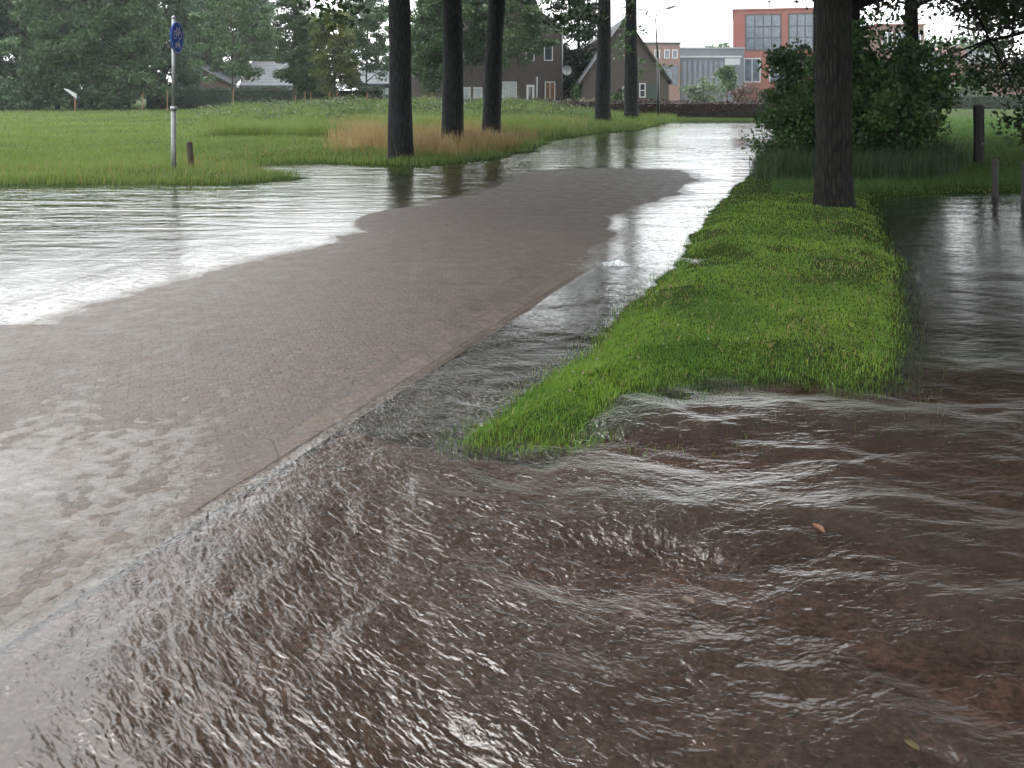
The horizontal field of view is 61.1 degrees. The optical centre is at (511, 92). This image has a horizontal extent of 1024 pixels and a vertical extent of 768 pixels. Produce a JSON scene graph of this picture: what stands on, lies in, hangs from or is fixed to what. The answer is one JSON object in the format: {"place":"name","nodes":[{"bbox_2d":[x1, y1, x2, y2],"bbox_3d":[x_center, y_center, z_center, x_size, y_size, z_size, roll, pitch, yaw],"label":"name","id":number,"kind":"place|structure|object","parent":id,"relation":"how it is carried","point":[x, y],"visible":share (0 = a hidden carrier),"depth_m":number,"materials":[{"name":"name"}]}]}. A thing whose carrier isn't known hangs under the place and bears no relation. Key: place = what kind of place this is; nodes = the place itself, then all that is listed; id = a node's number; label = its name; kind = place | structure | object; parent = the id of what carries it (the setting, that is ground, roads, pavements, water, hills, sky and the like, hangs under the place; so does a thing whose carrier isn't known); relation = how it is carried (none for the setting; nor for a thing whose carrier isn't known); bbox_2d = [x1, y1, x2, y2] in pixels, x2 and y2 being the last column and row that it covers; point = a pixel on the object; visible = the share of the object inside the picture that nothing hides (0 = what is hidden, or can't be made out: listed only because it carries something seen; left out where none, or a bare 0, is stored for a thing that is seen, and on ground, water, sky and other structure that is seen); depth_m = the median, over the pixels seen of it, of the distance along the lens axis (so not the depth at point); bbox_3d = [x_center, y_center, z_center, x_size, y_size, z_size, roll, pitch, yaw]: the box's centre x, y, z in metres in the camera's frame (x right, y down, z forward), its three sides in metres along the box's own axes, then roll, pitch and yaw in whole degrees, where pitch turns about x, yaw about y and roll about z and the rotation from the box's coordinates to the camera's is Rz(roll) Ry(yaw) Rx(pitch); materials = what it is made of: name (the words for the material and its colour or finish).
{"place":"outdoors","nodes":[
{"label":"outdoors","id":0,"kind":"place"},
{"bbox_2d":[0,105,686,186],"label":"field grass","id":1,"kind":"structure","parent":0,"point":[83,154],"depth_m":20.15,"materials":[{"name":"green plant"}]},
{"bbox_2d":[0,123,772,647],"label":"brick road","id":2,"kind":"structure","parent":0,"point":[214,361],"depth_m":5.83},
{"bbox_2d":[0,165,750,630],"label":"kerb","id":3,"kind":"structure","parent":2,"relation":"on","point":[40,591],"depth_m":3.58,"materials":[{"name":"concrete"}]},
{"bbox_2d":[0,364,1023,767],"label":"water","id":4,"kind":"structure","parent":0,"point":[308,608],"depth_m":2.66,"materials":[{"name":"liquid"}]},
{"bbox_2d":[0,96,1023,453],"bbox_3d":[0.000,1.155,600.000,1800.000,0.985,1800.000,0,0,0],"label":"ground","id":5,"kind":"structure","parent":0,"point":[892,372],"depth_m":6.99,"materials":[{"name":"green plant"}]},
{"bbox_2d":[0,3,8,87],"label":"woodland tree","id":6,"kind":"object","parent":5,"relation":"on","point":[1,30],"visible":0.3,"depth_m":76.40,"materials":[{"name":"green plant"}]},
{"bbox_2d":[0,0,67,107],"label":"woodland tree","id":7,"kind":"object","parent":5,"relation":"on","point":[9,67],"visible":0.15,"depth_m":76.65,"materials":[{"name":"green plant"}]},
{"bbox_2d":[0,73,72,110],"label":"thicket","id":8,"kind":"object","parent":5,"relation":"on","point":[10,92],"visible":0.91,"depth_m":68.22,"materials":[{"name":"green plant"}]},
{"bbox_2d":[0,0,123,109],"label":"woodland tree","id":9,"kind":"object","parent":5,"relation":"on","point":[46,26],"visible":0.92,"depth_m":68.50,"materials":[{"name":"green plant"}]},
{"bbox_2d":[50,0,140,105],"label":"woodland tree","id":10,"kind":"object","parent":5,"relation":"on","point":[101,48],"visible":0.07,"depth_m":78.76,"materials":[{"name":"green plant"}]},
{"bbox_2d":[42,76,154,110],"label":"thicket","id":11,"kind":"object","parent":5,"relation":"on","point":[87,95],"visible":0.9,"depth_m":69.50,"materials":[{"name":"green plant"}]},
{"bbox_2d":[69,0,178,109],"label":"woodland tree","id":12,"kind":"object","parent":5,"relation":"on","point":[148,41],"visible":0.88,"depth_m":70.79,"materials":[{"name":"green plant"}]},
{"bbox_2d":[116,0,216,89],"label":"woodland tree","id":13,"kind":"object","parent":5,"relation":"on","point":[186,77],"visible":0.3,"depth_m":81.38,"materials":[{"name":"green plant"}]},
{"bbox_2d":[170,16,183,168],"bbox_3d":[-6.235,0.212,16.017,0.133,3.275,0.600,0,0,0],"label":"cycle sign","id":14,"kind":"object","parent":5,"relation":"on","point":[176,37],"visible":0.98,"depth_m":15.98,"materials":[{"name":"metal"}]},
{"bbox_2d":[186,142,193,166],"bbox_3d":[-6.051,1.345,16.326,0.162,0.858,0.112,0,0,0],"label":"marker post","id":15,"kind":"object","parent":5,"relation":"on","point":[189,146],"visible":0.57,"depth_m":16.29,"materials":[{"name":"brown wood"}]},
{"bbox_2d":[171,64,237,89],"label":"bungalow","id":16,"kind":"object","parent":5,"relation":"on","point":[224,81],"visible":0.08,"depth_m":90.00,"materials":[{"name":"beige brick"}]},
{"bbox_2d":[184,0,271,77],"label":"woodland tree","id":17,"kind":"object","parent":5,"relation":"on","point":[192,37],"visible":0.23,"depth_m":94.34,"materials":[{"name":"green plant"}]},
{"bbox_2d":[187,0,276,103],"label":"young tree","id":18,"kind":"object","parent":5,"relation":"on","point":[222,40],"visible":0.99,"depth_m":67.49,"materials":[{"name":"green plant"}]},
{"bbox_2d":[230,0,281,61],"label":"woodland tree","id":19,"kind":"object","parent":5,"relation":"on","point":[264,3],"visible":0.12,"depth_m":107.21,"materials":[{"name":"green plant"}]},
{"bbox_2d":[238,10,281,61],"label":"young tree","id":20,"kind":"object","parent":5,"relation":"on","point":[271,18],"visible":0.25,"depth_m":97.22,"materials":[{"name":"green plant"}]},
{"bbox_2d":[145,85,385,108],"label":"clipped hedge","id":21,"kind":"object","parent":5,"relation":"on","point":[194,99],"visible":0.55,"depth_m":74.76,"materials":[{"name":"green plant"}]},
{"bbox_2d":[236,61,323,89],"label":"garden house","id":22,"kind":"structure","parent":5,"relation":"on","point":[266,79],"depth_m":88.65,"materials":[{"name":"beige brick"}]},
{"bbox_2d":[270,0,316,101],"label":"young tree","id":23,"kind":"object","parent":5,"relation":"on","point":[292,52],"visible":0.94,"depth_m":67.33,"materials":[{"name":"green plant"}]},
{"bbox_2d":[0,108,586,183],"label":"dry grass","id":24,"kind":"structure","parent":5,"relation":"on","point":[243,162],"depth_m":19.26,"materials":[{"name":"green plant"}]},
{"bbox_2d":[295,24,323,101],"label":"young tree","id":25,"kind":"object","parent":5,"relation":"on","point":[309,86],"visible":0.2,"depth_m":71.46,"materials":[{"name":"green plant"}]},
{"bbox_2d":[305,5,360,99],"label":"young tree","id":26,"kind":"object","parent":5,"relation":"on","point":[325,42],"visible":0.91,"depth_m":65.28,"materials":[{"name":"green plant"}]},
{"bbox_2d":[331,2,373,89],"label":"young tree","id":27,"kind":"object","parent":5,"relation":"on","point":[372,36],"visible":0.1,"depth_m":103.89,"materials":[{"name":"green plant"}]},
{"bbox_2d":[291,0,414,161],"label":"avenue tree","id":28,"kind":"object","parent":5,"relation":"on","point":[400,126],"visible":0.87,"depth_m":18.91,"materials":[{"name":"brown plant"}]},
{"bbox_2d":[330,0,388,100],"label":"young tree","id":29,"kind":"object","parent":5,"relation":"on","point":[367,45],"visible":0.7,"depth_m":69.59,"materials":[{"name":"green plant"}]},
{"bbox_2d":[357,64,388,98],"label":"shed","id":30,"kind":"structure","parent":5,"relation":"on","point":[373,81],"depth_m":84.00,"materials":[{"name":"white brick"}]},
{"bbox_2d":[361,1,415,60],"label":"young tree","id":31,"kind":"object","parent":5,"relation":"on","point":[385,54],"visible":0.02,"depth_m":99.90,"materials":[{"name":"green plant"}]},
{"bbox_2d":[195,93,594,123],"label":"weeds","id":32,"kind":"object","parent":5,"relation":"on","point":[327,103],"visible":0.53,"depth_m":42.07,"materials":[{"name":"green plant"}]},
{"bbox_2d":[410,0,442,97],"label":"young tree","id":33,"kind":"object","parent":5,"relation":"on","point":[434,81],"visible":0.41,"depth_m":58.01,"materials":[{"name":"green plant"}]},
{"bbox_2d":[189,95,676,140],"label":"roadside grass","id":34,"kind":"structure","parent":5,"relation":"on","point":[295,123],"depth_m":33.62,"materials":[{"name":"green plant"}]},
{"bbox_2d":[416,0,469,79],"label":"young tree","id":35,"kind":"object","parent":5,"relation":"on","point":[435,48],"visible":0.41,"depth_m":57.12,"materials":[{"name":"green plant"}]},
{"bbox_2d":[441,0,463,142],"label":"avenue tree","id":36,"kind":"object","parent":5,"relation":"on","point":[452,104],"visible":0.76,"depth_m":22.20,"materials":[{"name":"brown plant"}]},
{"bbox_2d":[321,112,586,157],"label":"seed grass","id":37,"kind":"structure","parent":5,"relation":"on","point":[486,140],"depth_m":22.37,"materials":[{"name":"beige plant"}]},
{"bbox_2d":[462,0,488,100],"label":"young tree","id":38,"kind":"object","parent":5,"relation":"on","point":[473,51],"visible":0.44,"depth_m":57.49,"materials":[{"name":"green plant"}]},
{"bbox_2d":[411,2,566,101],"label":"brick house","id":39,"kind":"structure","parent":5,"relation":"on","point":[546,68],"depth_m":64.00,"materials":[{"name":"brick"}]},
{"bbox_2d":[463,87,481,101],"bbox_3d":[-2.949,0.295,63.990,1.534,1.416,0.080,0,0,0],"label":"window","id":40,"kind":"structure","parent":39,"relation":"in","point":[477,91],"depth_m":63.99,"materials":[{"name":"white glass"}]},
{"bbox_2d":[502,82,516,98],"bbox_3d":[-0.265,0.029,63.990,1.239,1.711,0.080,0,0,0],"label":"window","id":41,"kind":"structure","parent":39,"relation":"in","point":[510,88],"depth_m":63.99,"materials":[{"name":"grey glass"}]},
{"bbox_2d":[526,85,533,99],"bbox_3d":[1.357,0.236,63.990,0.590,1.652,0.080,0,0,0],"label":"door","id":42,"kind":"structure","parent":39,"relation":"in","point":[529,88],"depth_m":63.95,"materials":[{"name":"white paint"}]},
{"bbox_2d":[544,45,552,60],"bbox_3d":[2.684,-2.979,63.990,0.649,1.239,0.080,0,0,0],"label":"window","id":43,"kind":"structure","parent":39,"relation":"in","point":[548,54],"depth_m":63.99,"materials":[{"name":"white paint"}]},
{"bbox_2d":[545,82,554,99],"bbox_3d":[2.802,0.000,63.990,0.767,1.652,0.080,0,0,0],"label":"door","id":44,"kind":"structure","parent":39,"relation":"in","point":[549,86],"depth_m":63.99,"materials":[{"name":"white paint"}]},
{"bbox_2d":[562,65,571,75],"bbox_3d":[3.880,-1.609,63.337,0.604,0.767,1.028,0,0,-40],"label":"satellite dish","id":45,"kind":"object","parent":39,"relation":"attached to","point":[566,69],"visible":1,"depth_m":63.30,"materials":[{"name":"metal"}]},
{"bbox_2d":[462,0,568,98],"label":"young tree","id":46,"kind":"object","parent":5,"relation":"on","point":[531,29],"visible":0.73,"depth_m":56.07,"materials":[{"name":"green plant"}]},
{"bbox_2d":[347,176,743,466],"bbox_3d":[2.564,1.578,10.790,1.004,0.060,15.009,0,0,23],"label":"gutter","id":47,"kind":"object","parent":5,"relation":"on","point":[574,305],"visible":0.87,"depth_m":5.25,"materials":[{"name":"grey liquid"}]},
{"bbox_2d":[481,0,609,135],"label":"avenue tree","id":48,"kind":"object","parent":5,"relation":"on","point":[492,96],"visible":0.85,"depth_m":24.90,"materials":[{"name":"brown plant"}]},
{"bbox_2d":[547,0,597,99],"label":"tall tree","id":49,"kind":"object","parent":5,"relation":"on","point":[578,58],"visible":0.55,"depth_m":65.41,"materials":[{"name":"green plant"}]},
{"bbox_2d":[566,83,581,102],"bbox_3d":[5.294,0.486,61.932,3.149,2.437,3.249,0,0,43],"label":"bush","id":50,"kind":"object","parent":5,"relation":"on","point":[577,92],"visible":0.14,"depth_m":61.71,"materials":[{"name":"green plant"}]},
{"bbox_2d":[563,37,596,100],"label":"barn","id":51,"kind":"structure","parent":5,"relation":"on","point":[593,42],"depth_m":72.00,"materials":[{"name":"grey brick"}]},
{"bbox_2d":[380,97,780,117],"bbox_3d":[2.718,0.930,55.413,32.266,1.388,7.218,0,0,30],"label":"beech hedge","id":52,"kind":"object","parent":5,"relation":"on","point":[695,108],"visible":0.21,"depth_m":50.75,"materials":[{"name":"brown plant"}]},
{"bbox_2d":[594,0,610,120],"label":"avenue tree","id":53,"kind":"object","parent":5,"relation":"on","point":[603,88],"visible":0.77,"depth_m":37.13,"materials":[{"name":"brown plant"}]},
{"bbox_2d":[611,89,623,102],"bbox_3d":[7.355,0.609,59.988,2.256,1.908,2.326,0,0,0],"label":"bush","id":54,"kind":"object","parent":5,"relation":"on","point":[616,96],"visible":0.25,"depth_m":59.52,"materials":[{"name":"green plant"}]},
{"bbox_2d":[575,18,671,102],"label":"gabled barn","id":55,"kind":"structure","parent":5,"relation":"on","point":[647,84],"depth_m":60.00,"materials":[{"name":"grey brick"}]},
{"bbox_2d":[639,83,645,97],"bbox_3d":[9.014,-0.166,59.990,0.442,0.995,0.080,0,0,0],"label":"window","id":56,"kind":"structure","parent":55,"relation":"in","point":[642,86],"depth_m":59.98,"materials":[{"name":"white paint"}]},
{"bbox_2d":[647,85,656,102],"bbox_3d":[9.760,0.276,59.990,0.829,1.659,0.080,0,0,0],"label":"door","id":57,"kind":"structure","parent":55,"relation":"in","point":[651,89],"depth_m":59.98,"materials":[{"name":"green paint"}]},
{"bbox_2d":[611,0,672,119],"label":"avenue tree","id":58,"kind":"object","parent":5,"relation":"on","point":[631,76],"visible":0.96,"depth_m":44.02,"materials":[{"name":"brown plant"}]},
{"bbox_2d":[645,42,680,102],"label":"pink block","id":59,"kind":"structure","parent":5,"relation":"on","point":[669,53],"depth_m":112.00,"materials":[{"name":"brick"}]},
{"bbox_2d":[655,5,675,114],"bbox_3d":[8.308,-1.505,47.000,1.138,6.510,0.180,0,0,0],"label":"street lamp","id":60,"kind":"object","parent":5,"relation":"on","point":[658,86],"visible":0.95,"depth_m":46.95,"materials":[{"name":"metal"}]},
{"bbox_2d":[434,184,951,465],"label":"verge edge grass","id":61,"kind":"structure","parent":5,"relation":"on","point":[488,424],"depth_m":4.61,"materials":[{"name":"green plant"}]},
{"bbox_2d":[677,76,729,103],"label":"bush","id":62,"kind":"object","parent":5,"relation":"on","point":[697,91],"visible":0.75,"depth_m":83.36,"materials":[{"name":"green plant"}]},
{"bbox_2d":[680,56,741,102],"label":"flat block","id":63,"kind":"structure","parent":5,"relation":"on","point":[692,68],"depth_m":117.98,"materials":[{"name":"grey"}]},
{"bbox_2d":[682,61,686,85],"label":"window","id":64,"kind":"structure","parent":63,"relation":"in","point":[684,63],"depth_m":117.97,"materials":[{"name":"grey glass"}]},
{"bbox_2d":[688,61,691,85],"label":"window","id":65,"kind":"structure","parent":63,"relation":"in","point":[689,62],"depth_m":117.97,"materials":[{"name":"grey glass"}]},
{"bbox_2d":[693,61,696,85],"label":"window","id":66,"kind":"structure","parent":63,"relation":"in","point":[694,62],"depth_m":117.97,"materials":[{"name":"grey glass"}]},
{"bbox_2d":[698,61,702,85],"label":"window","id":67,"kind":"structure","parent":63,"relation":"in","point":[700,63],"depth_m":117.97,"materials":[{"name":"grey glass"}]},
{"bbox_2d":[709,61,712,83],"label":"window","id":68,"kind":"structure","parent":63,"relation":"in","point":[710,62],"depth_m":117.95,"materials":[{"name":"grey glass"}]},
{"bbox_2d":[680,47,744,98],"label":"roof storey","id":69,"kind":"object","parent":5,"relation":"on","point":[711,51],"visible":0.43,"depth_m":126.00,"materials":[{"name":"metal"}]},
{"bbox_2d":[705,40,729,46],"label":"tree","id":70,"kind":"object","parent":5,"relation":"on","point":[725,44],"visible":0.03,"depth_m":187.06,"materials":[{"name":"green plant"}]},
{"bbox_2d":[558,193,876,391],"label":"clover flowers","id":71,"kind":"object","parent":5,"relation":"on","point":[583,373],"visible":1,"depth_m":5.47,"materials":[{"name":"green plant"}]},
{"bbox_2d":[714,65,737,99],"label":"round tree","id":72,"kind":"object","parent":5,"relation":"on","point":[726,73],"visible":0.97,"depth_m":87.56,"materials":[{"name":"green plant"}]},
{"bbox_2d":[725,82,765,103],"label":"bush","id":73,"kind":"object","parent":5,"relation":"on","point":[738,94],"visible":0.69,"depth_m":83.72,"materials":[{"name":"brown plant"}]},
{"bbox_2d":[732,7,812,100],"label":"brick block","id":74,"kind":"structure","parent":5,"relation":"on","point":[757,32],"depth_m":130.65,"materials":[{"name":"brick"}]},
{"bbox_2d":[744,58,760,82],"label":"window","id":75,"kind":"structure","parent":74,"relation":"in","point":[751,74],"depth_m":131.13,"materials":[{"name":"white glass"}]},
{"bbox_2d":[745,14,781,50],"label":"window","id":76,"kind":"structure","parent":74,"relation":"in","point":[762,31],"depth_m":130.71,"materials":[{"name":"glass"}]},
{"bbox_2d":[788,13,812,49],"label":"window","id":77,"kind":"structure","parent":74,"relation":"in","point":[800,25],"depth_m":129.35,"materials":[{"name":"glass"}]},
{"bbox_2d":[739,75,814,164],"bbox_3d":[5.506,0.613,16.796,2.187,1.916,1.860,0,0,0],"label":"bush","id":78,"kind":"object","parent":5,"relation":"on","point":[797,130],"visible":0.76,"depth_m":16.68,"materials":[{"name":"green plant"}]},
{"bbox_2d":[755,38,814,143],"bbox_3d":[6.612,0.123,20.332,1.904,2.886,2.039,0,0,28],"label":"bush","id":79,"kind":"object","parent":5,"relation":"on","point":[782,58],"visible":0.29,"depth_m":20.25,"materials":[{"name":"green plant"}]},
{"bbox_2d":[813,0,815,54],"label":"verge tree","id":80,"kind":"object","parent":5,"relation":"on","point":[814,25],"visible":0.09,"depth_m":32.91,"materials":[{"name":"brown plant"}]},
{"bbox_2d":[812,0,855,208],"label":"verge tree","id":81,"kind":"object","parent":5,"relation":"on","point":[833,183],"visible":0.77,"depth_m":11.00,"materials":[{"name":"brown plant"}]},
{"bbox_2d":[741,134,975,182],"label":"rank grass","id":82,"kind":"structure","parent":5,"relation":"on","point":[870,163],"depth_m":14.89,"materials":[{"name":"green plant"}]},
{"bbox_2d":[795,10,975,156],"bbox_3d":[7.154,0.008,16.789,3.266,3.331,3.035,0,0,22],"label":"bush","id":83,"kind":"object","parent":5,"relation":"on","point":[889,102],"visible":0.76,"depth_m":16.39,"materials":[{"name":"green plant"}]},
{"bbox_2d":[768,0,1016,34],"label":"verge tree","id":84,"kind":"object","parent":5,"relation":"on","point":[913,5],"visible":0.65,"depth_m":18.43,"materials":[{"name":"green plant"}]},
{"bbox_2d":[861,24,924,67],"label":"brick block","id":85,"kind":"structure","parent":5,"relation":"on","point":[920,27],"depth_m":125.00,"materials":[{"name":"white brick"}]},
{"bbox_2d":[854,57,947,151],"bbox_3d":[8.167,0.420,18.515,2.030,2.461,2.194,0,0,27],"label":"bush","id":86,"kind":"object","parent":5,"relation":"on","point":[936,113],"visible":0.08,"depth_m":18.13,"materials":[{"name":"green plant"}]},
{"bbox_2d":[852,0,1023,150],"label":"verge tree","id":87,"kind":"object","parent":5,"relation":"on","point":[857,5],"visible":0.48,"depth_m":18.20,"materials":[{"name":"green plant"}]},
{"bbox_2d":[924,33,973,49],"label":"tree","id":88,"kind":"object","parent":5,"relation":"on","point":[935,46],"visible":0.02,"depth_m":149.76,"materials":[{"name":"green plant"}]},
{"bbox_2d":[935,46,965,89],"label":"pink gable","id":89,"kind":"structure","parent":5,"relation":"on","point":[963,52],"depth_m":102.00,"materials":[{"name":"brick"}]},
{"bbox_2d":[904,0,1005,71],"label":"verge tree","id":90,"kind":"object","parent":5,"relation":"on","point":[915,35],"visible":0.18,"depth_m":23.86,"materials":[{"name":"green plant"}]},
{"bbox_2d":[920,0,1023,99],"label":"verge tree","id":91,"kind":"object","parent":5,"relation":"on","point":[981,78],"visible":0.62,"depth_m":25.21,"materials":[{"name":"green plant"}]},
{"bbox_2d":[921,93,1023,108],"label":"lawn hedge","id":92,"kind":"object","parent":5,"relation":"on","point":[988,102],"visible":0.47,"depth_m":76.28,"materials":[{"name":"green plant"}]},
{"bbox_2d":[953,71,993,96],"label":"tree","id":93,"kind":"object","parent":5,"relation":"on","point":[968,90],"visible":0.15,"depth_m":91.58,"materials":[{"name":"green plant"}]},
{"bbox_2d":[973,105,984,163],"bbox_3d":[9.416,1.016,17.520,0.210,1.551,0.205,0,0,37],"label":"gate post","id":94,"kind":"object","parent":5,"relation":"on","point":[978,130],"visible":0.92,"depth_m":17.44,"materials":[{"name":"brown wood"}]},
{"bbox_2d":[965,50,995,60],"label":"white block","id":95,"kind":"structure","parent":5,"relation":"on","point":[979,53],"depth_m":128.00,"materials":[{"name":"paint"}]},
{"bbox_2d":[951,33,1023,60],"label":"tree","id":96,"kind":"object","parent":5,"relation":"on","point":[960,37],"visible":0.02,"depth_m":188.90,"materials":[{"name":"green plant"}]},
{"bbox_2d":[966,61,1023,96],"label":"pale terrace","id":97,"kind":"structure","parent":5,"relation":"on","point":[993,93],"depth_m":106.00,"materials":[{"name":"pink brick"}]},
{"bbox_2d":[992,159,1001,200],"bbox_3d":[7.282,1.420,13.044,0.148,0.860,0.096,0,0,-15],"label":"path post","id":98,"kind":"object","parent":5,"relation":"on","point":[995,177],"visible":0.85,"depth_m":13.00,"materials":[{"name":"grey wood"}]},
{"bbox_2d":[1021,161,1023,207],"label":"path post","id":99,"kind":"object","parent":5,"relation":"on","point":[1022,182],"visible":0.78,"depth_m":11.99,"materials":[{"name":"grey wood"}]},
{"bbox_2d":[0,120,1023,754],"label":"water","id":100,"kind":"structure","parent":0,"point":[670,140],"depth_m":13.23,"materials":[{"name":"liquid"}]},
{"bbox_2d":[4,0,1023,89],"label":"sky","id":101,"kind":"structure","parent":0,"point":[692,23],"materials":[{"name":"white"}]},
{"bbox_2d":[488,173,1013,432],"bbox_3d":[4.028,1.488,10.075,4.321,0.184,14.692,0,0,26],"label":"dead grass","id":102,"kind":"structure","parent":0,"point":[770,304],"depth_m":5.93,"materials":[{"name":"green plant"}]},
{"bbox_2d":[771,116,1023,196],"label":"lawn grass","id":103,"kind":"structure","parent":0,"point":[977,170],"depth_m":14.85,"materials":[{"name":"green plant"}]},
{"bbox_2d":[881,196,1023,355],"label":"cycle path","id":104,"kind":"structure","parent":0,"point":[952,324],"depth_m":7.64,"materials":[{"name":"grey liquid"}]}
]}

